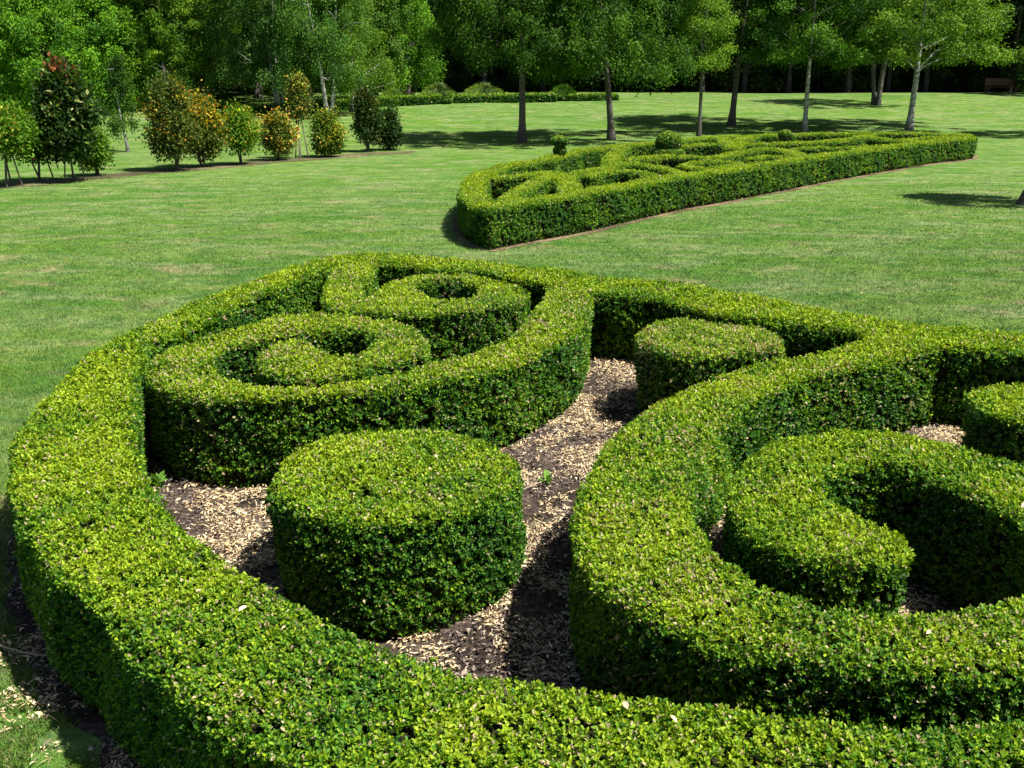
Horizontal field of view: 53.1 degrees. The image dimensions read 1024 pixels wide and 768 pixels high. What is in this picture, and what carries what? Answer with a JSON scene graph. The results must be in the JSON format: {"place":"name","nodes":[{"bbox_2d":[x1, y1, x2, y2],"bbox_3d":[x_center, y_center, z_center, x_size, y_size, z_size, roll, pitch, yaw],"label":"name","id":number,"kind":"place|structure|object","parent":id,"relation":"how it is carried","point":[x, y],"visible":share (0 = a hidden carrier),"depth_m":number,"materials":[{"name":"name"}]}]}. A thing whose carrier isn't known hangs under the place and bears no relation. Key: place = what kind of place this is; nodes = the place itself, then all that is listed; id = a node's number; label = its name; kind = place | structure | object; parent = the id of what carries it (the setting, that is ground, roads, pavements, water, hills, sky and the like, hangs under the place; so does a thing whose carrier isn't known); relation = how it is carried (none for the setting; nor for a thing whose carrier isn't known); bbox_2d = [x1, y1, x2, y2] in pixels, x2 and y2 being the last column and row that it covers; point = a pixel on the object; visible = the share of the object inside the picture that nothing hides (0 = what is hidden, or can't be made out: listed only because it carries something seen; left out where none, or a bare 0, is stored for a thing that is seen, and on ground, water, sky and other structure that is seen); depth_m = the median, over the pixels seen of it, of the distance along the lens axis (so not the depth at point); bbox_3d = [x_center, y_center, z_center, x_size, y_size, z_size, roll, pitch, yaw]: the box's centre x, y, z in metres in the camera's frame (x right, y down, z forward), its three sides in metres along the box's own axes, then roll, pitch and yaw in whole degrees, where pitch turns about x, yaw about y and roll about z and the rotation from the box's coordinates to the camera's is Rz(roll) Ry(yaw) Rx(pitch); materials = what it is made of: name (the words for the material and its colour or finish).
{"place":"outdoors","nodes":[
{"label":"outdoors","id":0,"kind":"place"},
{"bbox_2d":[202,90,244,108],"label":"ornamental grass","id":1,"kind":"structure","parent":0,"point":[225,98],"depth_m":56.76,"materials":[{"name":"green plant"}]},
{"bbox_2d":[421,81,457,97],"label":"ornamental grass","id":2,"kind":"object","parent":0,"point":[441,88],"depth_m":61.39,"materials":[{"name":"green plant"}]},
{"bbox_2d":[462,82,504,93],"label":"ornamental grass","id":3,"kind":"object","parent":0,"point":[484,88],"depth_m":62.14,"materials":[{"name":"green plant"}]},
{"bbox_2d":[0,40,1023,767],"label":"lawn","id":4,"kind":"structure","parent":0,"point":[464,138],"depth_m":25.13,"materials":[{"name":"green plant"}]},
{"bbox_2d":[0,619,90,767],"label":"grass tufts","id":5,"kind":"object","parent":4,"relation":"on","point":[44,724],"visible":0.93,"depth_m":4.90,"materials":[{"name":"green plant"}]},
{"bbox_2d":[0,0,120,113],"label":"tree","id":6,"kind":"object","parent":4,"relation":"on","point":[26,39],"visible":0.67,"depth_m":51.92,"materials":[{"name":"green plant"}]},
{"bbox_2d":[41,0,160,112],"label":"tree","id":7,"kind":"object","parent":4,"relation":"on","point":[104,27],"visible":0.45,"depth_m":53.91,"materials":[{"name":"green plant"}]},
{"bbox_2d":[99,51,141,151],"bbox_3d":[-15.103,-10.821,39.386,1.674,3.930,2.077,0,17,0],"label":"young tree","id":8,"kind":"object","parent":4,"relation":"on","point":[118,80],"visible":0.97,"depth_m":39.30,"materials":[{"name":"green plant"}]},
{"bbox_2d":[102,0,233,103],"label":"leafy tree","id":9,"kind":"object","parent":4,"relation":"on","point":[199,54],"visible":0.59,"depth_m":55.14,"materials":[{"name":"green plant"}]},
{"bbox_2d":[132,1,231,92],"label":"hillside tree","id":10,"kind":"object","parent":4,"relation":"on","point":[151,37],"visible":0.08,"depth_m":60.76,"materials":[{"name":"green plant"}]},
{"bbox_2d":[154,0,252,94],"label":"leafy tree","id":11,"kind":"object","parent":4,"relation":"on","point":[179,61],"visible":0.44,"depth_m":56.55,"materials":[{"name":"green plant"}]},
{"bbox_2d":[0,151,414,188],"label":"soil strip","id":12,"kind":"object","parent":4,"relation":"on","point":[122,174],"visible":0.98,"depth_m":33.08,"materials":[{"name":"brown soil"}]},
{"bbox_2d":[0,95,45,187],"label":"garden shrub","id":13,"kind":"object","parent":12,"relation":"on","point":[16,135],"visible":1,"depth_m":27.35,"materials":[{"name":"green plant"}]},
{"bbox_2d":[9,109,85,181],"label":"garden shrub","id":14,"kind":"object","parent":12,"relation":"on","point":[39,156],"visible":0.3,"depth_m":28.46,"materials":[{"name":"green plant"}]},
{"bbox_2d":[25,51,111,181],"bbox_3d":[-12.439,-7.407,28.623,2.237,3.634,2.098,9,19,26],"label":"garden shrub","id":15,"kind":"object","parent":12,"relation":"on","point":[68,108],"visible":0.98,"depth_m":28.17,"materials":[{"name":"green plant"}]},
{"bbox_2d":[73,121,118,175],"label":"garden shrub","id":16,"kind":"object","parent":12,"relation":"on","point":[101,155],"visible":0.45,"depth_m":30.48,"materials":[{"name":"green plant"}]},
{"bbox_2d":[135,69,208,170],"bbox_3d":[-10.718,-8.169,31.853,2.120,3.160,2.311,-15,23,-41],"label":"garden shrub","id":17,"kind":"object","parent":12,"relation":"on","point":[167,91],"visible":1,"depth_m":31.63,"materials":[{"name":"green plant"}]},
{"bbox_2d":[162,79,236,166],"bbox_3d":[-10.248,-8.409,33.230,2.585,2.821,2.774,0,17,0],"label":"garden shrub","id":18,"kind":"object","parent":12,"relation":"on","point":[210,121],"visible":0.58,"depth_m":33.05,"materials":[{"name":"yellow plant"}]},
{"bbox_2d":[218,98,265,163],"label":"garden shrub","id":19,"kind":"object","parent":12,"relation":"on","point":[244,134],"visible":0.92,"depth_m":33.88,"materials":[{"name":"green plant"}]},
{"bbox_2d":[253,106,299,159],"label":"garden shrub","id":20,"kind":"object","parent":12,"relation":"on","point":[276,124],"visible":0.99,"depth_m":35.67,"materials":[{"name":"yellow plant"}]},
{"bbox_2d":[280,67,317,158],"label":"garden shrub","id":21,"kind":"object","parent":12,"relation":"on","point":[299,101],"visible":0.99,"depth_m":36.18,"materials":[{"name":"green plant"}]},
{"bbox_2d":[305,103,348,156],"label":"garden shrub","id":22,"kind":"object","parent":12,"relation":"on","point":[327,139],"visible":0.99,"depth_m":37.09,"materials":[{"name":"green plant"}]},
{"bbox_2d":[195,0,318,98],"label":"hillside tree","id":23,"kind":"object","parent":4,"relation":"on","point":[258,94],"visible":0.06,"depth_m":61.66,"materials":[{"name":"green plant"}]},
{"bbox_2d":[197,0,342,105],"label":"birch tree","id":24,"kind":"object","parent":4,"relation":"on","point":[262,64],"visible":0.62,"depth_m":54.46,"materials":[{"name":"green plant"}]},
{"bbox_2d":[221,98,349,114],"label":"hedge","id":25,"kind":"object","parent":4,"relation":"on","point":[260,108],"visible":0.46,"depth_m":56.07,"materials":[{"name":"green plant"}]},
{"bbox_2d":[268,0,347,111],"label":"birch tree","id":26,"kind":"object","parent":4,"relation":"on","point":[310,92],"visible":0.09,"depth_m":55.74,"materials":[{"name":"green plant"}]},
{"bbox_2d":[266,0,373,116],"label":"birch tree","id":27,"kind":"object","parent":4,"relation":"on","point":[326,31],"visible":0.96,"depth_m":53.03,"materials":[{"name":"green plant"}]},
{"bbox_2d":[300,0,406,111],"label":"birch tree","id":28,"kind":"object","parent":4,"relation":"on","point":[386,65],"visible":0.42,"depth_m":55.20,"materials":[{"name":"green plant"}]},
{"bbox_2d":[346,75,388,151],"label":"garden shrub","id":29,"kind":"object","parent":4,"relation":"on","point":[367,115],"visible":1,"depth_m":39.40,"materials":[{"name":"green plant"}]},
{"bbox_2d":[332,0,420,94],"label":"leafy tree","id":30,"kind":"object","parent":4,"relation":"on","point":[381,21],"visible":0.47,"depth_m":60.91,"materials":[{"name":"green plant"}]},
{"bbox_2d":[346,1,434,91],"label":"forest tree","id":31,"kind":"object","parent":4,"relation":"on","point":[381,50],"visible":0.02,"depth_m":72.72,"materials":[{"name":"green plant"}]},
{"bbox_2d":[373,104,408,150],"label":"garden shrub","id":32,"kind":"object","parent":4,"relation":"on","point":[392,137],"visible":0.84,"depth_m":40.42,"materials":[{"name":"green plant"}]},
{"bbox_2d":[365,0,447,94],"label":"leafy tree","id":33,"kind":"object","parent":4,"relation":"on","point":[425,72],"visible":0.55,"depth_m":61.98,"materials":[{"name":"green plant"}]},
{"bbox_2d":[397,73,419,94],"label":"round shrub","id":34,"kind":"object","parent":4,"relation":"on","point":[412,82],"visible":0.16,"depth_m":65.27,"materials":[{"name":"green plant"}]},
{"bbox_2d":[375,93,442,106],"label":"hedge","id":35,"kind":"object","parent":4,"relation":"on","point":[420,99],"visible":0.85,"depth_m":59.76,"materials":[{"name":"green plant"}]},
{"bbox_2d":[402,0,475,85],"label":"forest tree","id":36,"kind":"object","parent":4,"relation":"on","point":[434,15],"visible":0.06,"depth_m":69.98,"materials":[{"name":"green plant"}]},
{"bbox_2d":[410,21,477,91],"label":"forest shrub","id":37,"kind":"object","parent":4,"relation":"on","point":[457,79],"visible":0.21,"depth_m":74.55,"materials":[{"name":"green plant"}]},
{"bbox_2d":[428,0,519,82],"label":"forest tree","id":38,"kind":"object","parent":4,"relation":"on","point":[484,77],"visible":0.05,"depth_m":73.43,"materials":[{"name":"green plant"}]},
{"bbox_2d":[5,357,979,767],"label":"mulch bed","id":39,"kind":"object","parent":4,"relation":"on","point":[533,599],"visible":0.17,"depth_m":6.32,"materials":[{"name":"brown soil"}]},
{"bbox_2d":[147,471,167,487],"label":"weed","id":40,"kind":"object","parent":39,"relation":"on","point":[156,479],"visible":0.91,"depth_m":7.68,"materials":[{"name":"green plant"}]},
{"bbox_2d":[144,283,594,488],"bbox_3d":[-0.798,-0.118,9.314,4.968,0.864,2.743,-11,20,-32],"label":"box hedge","id":41,"kind":"object","parent":39,"relation":"on","point":[241,407],"visible":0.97,"depth_m":8.13,"materials":[{"name":"green plant"}]},
{"bbox_2d":[264,427,527,640],"bbox_3d":[-0.663,0.847,6.163,1.531,0.837,1.532,0,17,0],"label":"round box bush","id":42,"kind":"object","parent":39,"relation":"on","point":[382,535],"visible":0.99,"depth_m":5.69,"materials":[{"name":"green plant"}]},
{"bbox_2d":[319,260,531,368],"bbox_3d":[-1.320,-0.724,11.328,3.275,0.854,2.243,12,21,35],"label":"box hedge","id":43,"kind":"object","parent":39,"relation":"on","point":[460,315],"visible":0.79,"depth_m":10.46,"materials":[{"name":"green plant"}]},
{"bbox_2d":[0,356,964,767],"bbox_3d":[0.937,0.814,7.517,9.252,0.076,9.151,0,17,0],"label":"bark chips","id":44,"kind":"object","parent":39,"relation":"on","point":[472,648],"visible":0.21,"depth_m":6.73,"materials":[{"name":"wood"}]},
{"bbox_2d":[0,644,46,655],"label":"fallen twig","id":45,"kind":"object","parent":44,"relation":"on","point":[6,647],"visible":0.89,"depth_m":5.44,"materials":[{"name":"wood"}]},
{"bbox_2d":[4,251,1023,767],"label":"box hedge","id":46,"kind":"object","parent":39,"relation":"on","point":[156,661],"visible":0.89,"depth_m":4.47,"materials":[{"name":"green plant"}]},
{"bbox_2d":[196,289,1023,721],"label":"fallen leaves","id":47,"kind":"object","parent":46,"relation":"on","point":[626,703],"visible":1,"depth_m":3.78,"materials":[{"name":"plant"}]},
{"bbox_2d":[538,469,552,485],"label":"weed","id":48,"kind":"object","parent":39,"relation":"on","point":[547,475],"visible":0.99,"depth_m":7.74,"materials":[{"name":"green plant"}]},
{"bbox_2d":[633,315,786,414],"bbox_3d":[1.766,-0.089,9.241,1.359,0.845,1.362,0,17,0],"label":"round box bush","id":49,"kind":"object","parent":39,"relation":"on","point":[672,358],"visible":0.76,"depth_m":8.88,"materials":[{"name":"green plant"}]},
{"bbox_2d":[567,332,1023,749],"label":"box hedge","id":50,"kind":"object","parent":39,"relation":"on","point":[660,607],"visible":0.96,"depth_m":4.71,"materials":[{"name":"green plant"}]},
{"bbox_2d":[721,426,1023,631],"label":"box hedge","id":51,"kind":"object","parent":39,"relation":"on","point":[845,520],"visible":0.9,"depth_m":5.81,"materials":[{"name":"green plant"}]},
{"bbox_2d":[959,381,1023,474],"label":"round box bush","id":52,"kind":"object","parent":39,"relation":"on","point":[993,424],"visible":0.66,"depth_m":7.24,"materials":[{"name":"green plant"}]},
{"bbox_2d":[472,21,533,92],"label":"forest shrub","id":53,"kind":"object","parent":4,"relation":"on","point":[511,82],"visible":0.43,"depth_m":75.19,"materials":[{"name":"green plant"}]},
{"bbox_2d":[451,92,556,102],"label":"hedge","id":54,"kind":"object","parent":4,"relation":"on","point":[506,97],"visible":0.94,"depth_m":61.27,"materials":[{"name":"green plant"}]},
{"bbox_2d":[414,0,636,142],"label":"birch tree","id":55,"kind":"object","parent":4,"relation":"on","point":[469,28],"visible":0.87,"depth_m":41.23,"materials":[{"name":"green plant"}]},
{"bbox_2d":[501,0,564,91],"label":"forest tree","id":56,"kind":"object","parent":4,"relation":"on","point":[543,88],"visible":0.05,"depth_m":73.21,"materials":[{"name":"green plant"}]},
{"bbox_2d":[518,21,614,92],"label":"forest shrub","id":57,"kind":"object","parent":4,"relation":"on","point":[579,87],"visible":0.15,"depth_m":73.12,"materials":[{"name":"green plant"}]},
{"bbox_2d":[557,91,618,100],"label":"hedge","id":58,"kind":"object","parent":4,"relation":"on","point":[595,96],"visible":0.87,"depth_m":62.81,"materials":[{"name":"green plant"}]},
{"bbox_2d":[515,0,701,140],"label":"birch tree","id":59,"kind":"object","parent":4,"relation":"on","point":[635,48],"visible":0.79,"depth_m":42.22,"materials":[{"name":"green plant"}]},
{"bbox_2d":[601,23,667,91],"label":"forest shrub","id":60,"kind":"object","parent":4,"relation":"on","point":[618,88],"visible":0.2,"depth_m":73.79,"materials":[{"name":"green plant"}]},
{"bbox_2d":[622,0,673,91],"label":"forest tree","id":61,"kind":"object","parent":4,"relation":"on","point":[643,26],"visible":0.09,"depth_m":70.00,"materials":[{"name":"green plant"}]},
{"bbox_2d":[640,0,756,91],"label":"forest tree","id":62,"kind":"object","parent":4,"relation":"on","point":[734,6],"visible":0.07,"depth_m":69.19,"materials":[{"name":"green plant"}]},
{"bbox_2d":[653,32,746,91],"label":"forest shrub","id":63,"kind":"object","parent":4,"relation":"on","point":[721,76],"visible":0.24,"depth_m":74.05,"materials":[{"name":"green plant"}]},
{"bbox_2d":[663,0,743,135],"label":"birch tree","id":64,"kind":"object","parent":4,"relation":"on","point":[716,28],"visible":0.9,"depth_m":45.24,"materials":[{"name":"green plant"}]},
{"bbox_2d":[453,155,977,250],"bbox_3d":[5.807,-6.179,30.516,8.040,0.001,28.248,14,22,38],"label":"soil bed","id":65,"kind":"object","parent":4,"relation":"on","point":[551,239],"visible":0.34,"depth_m":21.82,"materials":[{"name":"brown soil"}]},
{"bbox_2d":[491,170,582,201],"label":"box hedge","id":66,"kind":"object","parent":65,"relation":"on","point":[530,184],"visible":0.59,"depth_m":22.57,"materials":[{"name":"green plant"}]},
{"bbox_2d":[550,135,569,155],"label":"topiary bush","id":67,"kind":"object","parent":65,"relation":"on","point":[559,143],"visible":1,"depth_m":28.59,"materials":[{"name":"green plant"}]},
{"bbox_2d":[580,168,659,188],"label":"box hedge","id":68,"kind":"object","parent":65,"relation":"on","point":[605,177],"visible":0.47,"depth_m":23.89,"materials":[{"name":"green plant"}]},
{"bbox_2d":[569,146,685,183],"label":"box hedge","id":69,"kind":"object","parent":65,"relation":"on","point":[612,157],"visible":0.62,"depth_m":25.92,"materials":[{"name":"green plant"}]},
{"bbox_2d":[650,130,685,155],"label":"topiary bush","id":70,"kind":"object","parent":65,"relation":"on","point":[668,142],"visible":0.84,"depth_m":29.69,"materials":[{"name":"green plant"}]},
{"bbox_2d":[681,136,732,157],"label":"box hedge","id":71,"kind":"object","parent":65,"relation":"on","point":[705,149],"visible":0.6,"depth_m":33.07,"materials":[{"name":"green plant"}]},
{"bbox_2d":[675,158,743,172],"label":"box hedge","id":72,"kind":"object","parent":65,"relation":"on","point":[693,165],"visible":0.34,"depth_m":26.35,"materials":[{"name":"green plant"}]},
{"bbox_2d":[621,146,805,167],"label":"box hedge","id":73,"kind":"object","parent":65,"relation":"on","point":[674,160],"visible":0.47,"depth_m":28.91,"materials":[{"name":"green plant"}]},
{"bbox_2d":[455,131,977,249],"bbox_3d":[5.826,-6.536,30.400,7.869,0.910,28.142,14,22,39],"label":"box hedge","id":74,"kind":"object","parent":65,"relation":"on","point":[486,220],"visible":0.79,"depth_m":23.95,"materials":[{"name":"green plant"}]},
{"bbox_2d":[722,135,760,152],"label":"box hedge","id":75,"kind":"object","parent":65,"relation":"on","point":[734,145],"visible":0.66,"depth_m":33.84,"materials":[{"name":"green plant"}]},
{"bbox_2d":[743,154,792,163],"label":"box hedge","id":76,"kind":"object","parent":65,"relation":"on","point":[764,157],"visible":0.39,"depth_m":28.45,"materials":[{"name":"green plant"}]},
{"bbox_2d":[777,129,792,141],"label":"topiary bush","id":77,"kind":"object","parent":65,"relation":"on","point":[784,135],"visible":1,"depth_m":35.54,"materials":[{"name":"green plant"}]},
{"bbox_2d":[738,134,877,148],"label":"box hedge","id":78,"kind":"object","parent":65,"relation":"on","point":[858,140],"visible":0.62,"depth_m":34.72,"materials":[{"name":"green plant"}]},
{"bbox_2d":[787,144,876,154],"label":"box hedge","id":79,"kind":"object","parent":65,"relation":"on","point":[807,150],"visible":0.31,"depth_m":31.78,"materials":[{"name":"green plant"}]},
{"bbox_2d":[858,134,958,145],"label":"box hedge","id":80,"kind":"object","parent":65,"relation":"on","point":[873,140],"visible":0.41,"depth_m":36.37,"materials":[{"name":"green plant"}]},
{"bbox_2d":[657,0,835,125],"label":"birch tree","id":81,"kind":"object","parent":4,"relation":"on","point":[744,44],"visible":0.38,"depth_m":48.32,"materials":[{"name":"green plant"}]},
{"bbox_2d":[708,14,786,91],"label":"forest shrub","id":82,"kind":"object","parent":4,"relation":"on","point":[762,80],"visible":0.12,"depth_m":74.11,"materials":[{"name":"green plant"}]},
{"bbox_2d":[738,3,794,91],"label":"forest tree","id":83,"kind":"object","parent":4,"relation":"on","point":[744,84],"depth_m":73.61,"materials":[{"name":"green plant"}]},
{"bbox_2d":[737,0,841,91],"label":"forest tree","id":84,"kind":"object","parent":4,"relation":"on","point":[788,86],"visible":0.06,"depth_m":73.56,"materials":[{"name":"green plant"}]},
{"bbox_2d":[741,0,901,132],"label":"birch tree","id":85,"kind":"object","parent":4,"relation":"on","point":[823,48],"visible":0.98,"depth_m":46.05,"materials":[{"name":"green plant"}]},
{"bbox_2d":[775,21,871,91],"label":"forest shrub","id":86,"kind":"object","parent":4,"relation":"on","point":[818,78],"visible":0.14,"depth_m":74.55,"materials":[{"name":"green plant"}]},
{"bbox_2d":[833,40,903,90],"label":"forest shrub","id":87,"kind":"object","parent":4,"relation":"on","point":[867,76],"visible":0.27,"depth_m":74.90,"materials":[{"name":"green plant"}]},
{"bbox_2d":[795,0,943,92],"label":"forest tree","id":88,"kind":"object","parent":4,"relation":"on","point":[847,87],"visible":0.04,"depth_m":72.17,"materials":[{"name":"green plant"}]},
{"bbox_2d":[829,0,948,105],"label":"lawn tree","id":89,"kind":"object","parent":4,"relation":"on","point":[876,99],"visible":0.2,"depth_m":59.07,"materials":[{"name":"green plant"}]},
{"bbox_2d":[840,0,943,91],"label":"forest tree","id":90,"kind":"object","parent":4,"relation":"on","point":[888,85],"depth_m":73.92,"materials":[{"name":"green plant"}]},
{"bbox_2d":[826,0,1023,129],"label":"birch tree","id":91,"kind":"object","parent":4,"relation":"on","point":[959,33],"visible":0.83,"depth_m":46.06,"materials":[{"name":"green plant"}]},
{"bbox_2d":[893,27,961,91],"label":"forest shrub","id":92,"kind":"object","parent":4,"relation":"on","point":[944,74],"visible":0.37,"depth_m":75.49,"materials":[{"name":"green plant"}]},
{"bbox_2d":[907,1,970,91],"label":"forest tree","id":93,"kind":"object","parent":4,"relation":"on","point":[925,87],"visible":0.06,"depth_m":73.41,"materials":[{"name":"green plant"}]},
{"bbox_2d":[939,15,1023,91],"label":"forest shrub","id":94,"kind":"object","parent":4,"relation":"on","point":[975,74],"visible":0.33,"depth_m":73.65,"materials":[{"name":"green plant"}]},
{"bbox_2d":[955,0,1023,92],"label":"forest tree","id":95,"kind":"object","parent":4,"relation":"on","point":[1018,5],"visible":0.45,"depth_m":69.05,"materials":[{"name":"green plant"}]},
{"bbox_2d":[984,78,1016,93],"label":"park bench","id":96,"kind":"object","parent":4,"relation":"on","point":[986,80],"visible":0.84,"depth_m":68.23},
{"bbox_2d":[999,54,1023,93],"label":"round shrub","id":97,"kind":"object","parent":4,"relation":"on","point":[1012,72],"visible":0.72,"depth_m":68.13,"materials":[{"name":"green plant"}]},
{"bbox_2d":[1009,42,1023,205],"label":"lawn tree","id":98,"kind":"object","parent":4,"relation":"on","point":[1020,200],"visible":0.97,"depth_m":24.01,"materials":[{"name":"green plant"}]},
{"bbox_2d":[550,83,577,96],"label":"bush","id":99,"kind":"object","parent":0,"point":[562,89],"depth_m":62.91,"materials":[{"name":"green plant"}]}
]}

